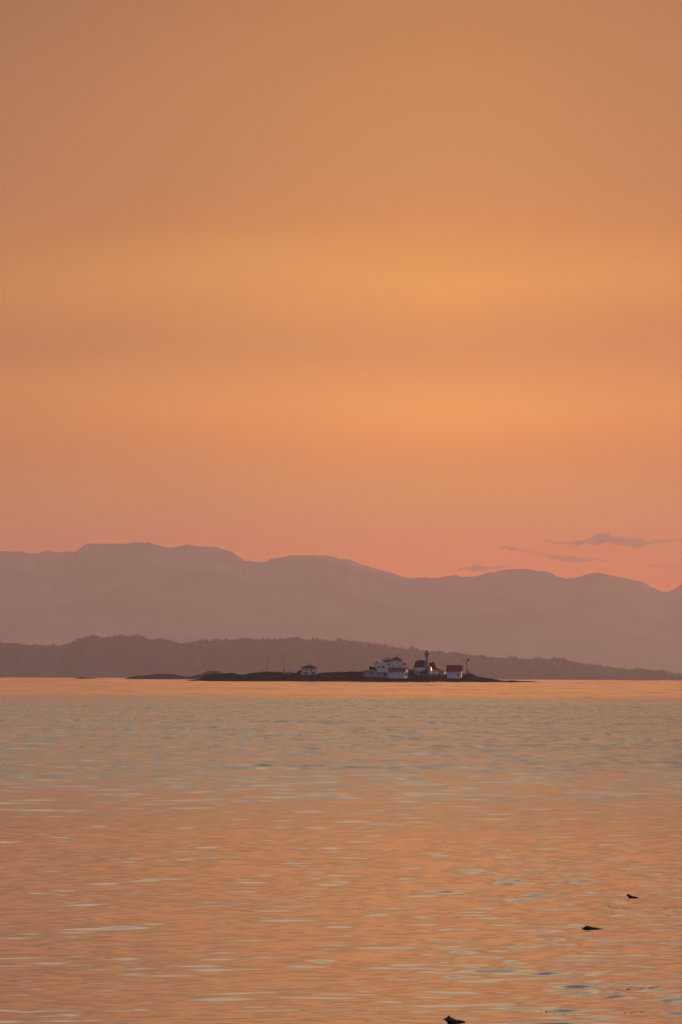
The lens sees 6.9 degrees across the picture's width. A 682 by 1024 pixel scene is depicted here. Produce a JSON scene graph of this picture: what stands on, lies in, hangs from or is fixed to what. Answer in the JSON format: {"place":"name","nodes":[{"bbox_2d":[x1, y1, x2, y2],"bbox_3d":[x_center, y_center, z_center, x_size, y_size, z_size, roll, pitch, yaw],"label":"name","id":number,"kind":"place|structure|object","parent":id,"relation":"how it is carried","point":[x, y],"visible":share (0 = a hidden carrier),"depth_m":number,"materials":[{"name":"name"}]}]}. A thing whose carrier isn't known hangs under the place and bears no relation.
{"place":"outdoors","nodes":[
{"label":"outdoors","id":0,"kind":"place"},
{"bbox_2d":[126,671,222,678],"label":"islet","id":1,"kind":"object","parent":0,"point":[164,676],"visible":0.48,"depth_m":5613.87,"materials":[{"name":"black stone"}]},
{"bbox_2d":[0,677,681,1023],"bbox_3d":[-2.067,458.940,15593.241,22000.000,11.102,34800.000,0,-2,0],"label":"water","id":2,"kind":"structure","parent":0,"point":[179,851],"depth_m":63.70,"materials":[{"name":"orange liquid"}]},
{"bbox_2d":[0,542,681,673],"bbox_3d":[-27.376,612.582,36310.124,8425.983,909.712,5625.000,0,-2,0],"label":"mountains","id":3,"kind":"structure","parent":0,"point":[186,593],"depth_m":35755.62,"materials":[{"name":"stone"}]},
{"bbox_2d":[0,637,681,680],"bbox_3d":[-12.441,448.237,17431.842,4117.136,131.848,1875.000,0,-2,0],"label":"hills","id":4,"kind":"structure","parent":0,"point":[256,662],"depth_m":17003.21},
{"bbox_2d":[0,633,681,679],"bbox_3d":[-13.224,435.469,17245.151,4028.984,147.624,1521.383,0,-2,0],"label":"wood","id":5,"kind":"object","parent":4,"relation":"on","point":[538,659],"visible":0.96,"depth_m":17534.12,"materials":[{"name":"plant"}]},
{"bbox_2d":[0,0,681,591],"label":"sky","id":6,"kind":"structure","parent":0,"point":[393,286],"materials":[{"name":"orange"}]},
{"bbox_2d":[188,671,533,681],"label":"island","id":7,"kind":"structure","parent":0,"point":[323,676],"depth_m":3295.17,"materials":[{"name":"black stone"}]},
{"bbox_2d":[301,664,317,674],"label":"cottage","id":8,"kind":"structure","parent":7,"relation":"on","point":[309,669],"depth_m":3303.70,"materials":[{"name":"wood"}]},
{"bbox_2d":[363,670,374,676],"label":"shed","id":9,"kind":"structure","parent":7,"relation":"on","point":[368,673],"depth_m":3292.16,"materials":[{"name":"white wood"}]},
{"bbox_2d":[377,668,388,676],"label":"bungalow","id":10,"kind":"object","parent":7,"relation":"on","point":[380,671],"visible":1,"depth_m":3293.28,"materials":[{"name":"white wood"}]},
{"bbox_2d":[373,654,407,671],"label":"station building","id":11,"kind":"structure","parent":7,"relation":"on","point":[394,662],"depth_m":3303.24,"materials":[{"name":"white wood"}]},
{"bbox_2d":[387,668,408,677],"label":"boathouse","id":12,"kind":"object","parent":7,"relation":"on","point":[397,672],"visible":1,"depth_m":3292.26,"materials":[{"name":"white wood"}]},
{"bbox_2d":[413,660,424,667],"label":"conifer tree","id":13,"kind":"object","parent":7,"relation":"on","point":[419,663],"visible":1,"depth_m":3309.91,"materials":[{"name":"green plant"}]},
{"bbox_2d":[415,668,424,674],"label":"workshop","id":14,"kind":"structure","parent":7,"relation":"on","point":[418,670],"depth_m":3303.01,"materials":[{"name":"white wood"}]},
{"bbox_2d":[424,651,429,674],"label":"lighthouse","id":15,"kind":"object","parent":7,"relation":"on","point":[426,654],"visible":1,"depth_m":3302.12,"materials":[{"name":"concrete"}]},
{"bbox_2d":[429,662,436,670],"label":"conifer tree","id":16,"kind":"object","parent":7,"relation":"on","point":[432,665],"visible":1,"depth_m":3309.17,"materials":[{"name":"green plant"}]},
{"bbox_2d":[433,668,445,674],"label":"gabled hut","id":17,"kind":"object","parent":7,"relation":"on","point":[440,671],"visible":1,"depth_m":3304.55,"materials":[{"name":"white paint"}]},
{"bbox_2d":[446,665,462,677],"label":"house","id":18,"kind":"structure","parent":7,"relation":"on","point":[454,671],"depth_m":3294.71,"materials":[{"name":"white paint"}]},
{"bbox_2d":[443,1016,464,1022],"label":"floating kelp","id":19,"kind":"object","parent":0,"point":[448,1019],"visible":1,"depth_m":32.13},
{"bbox_2d":[583,925,601,928],"bbox_3d":[1.959,3.250,44.466,0.188,0.037,0.038,0,-2,0],"label":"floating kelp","id":20,"kind":"object","parent":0,"point":[587,927],"visible":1,"depth_m":44.46}
]}

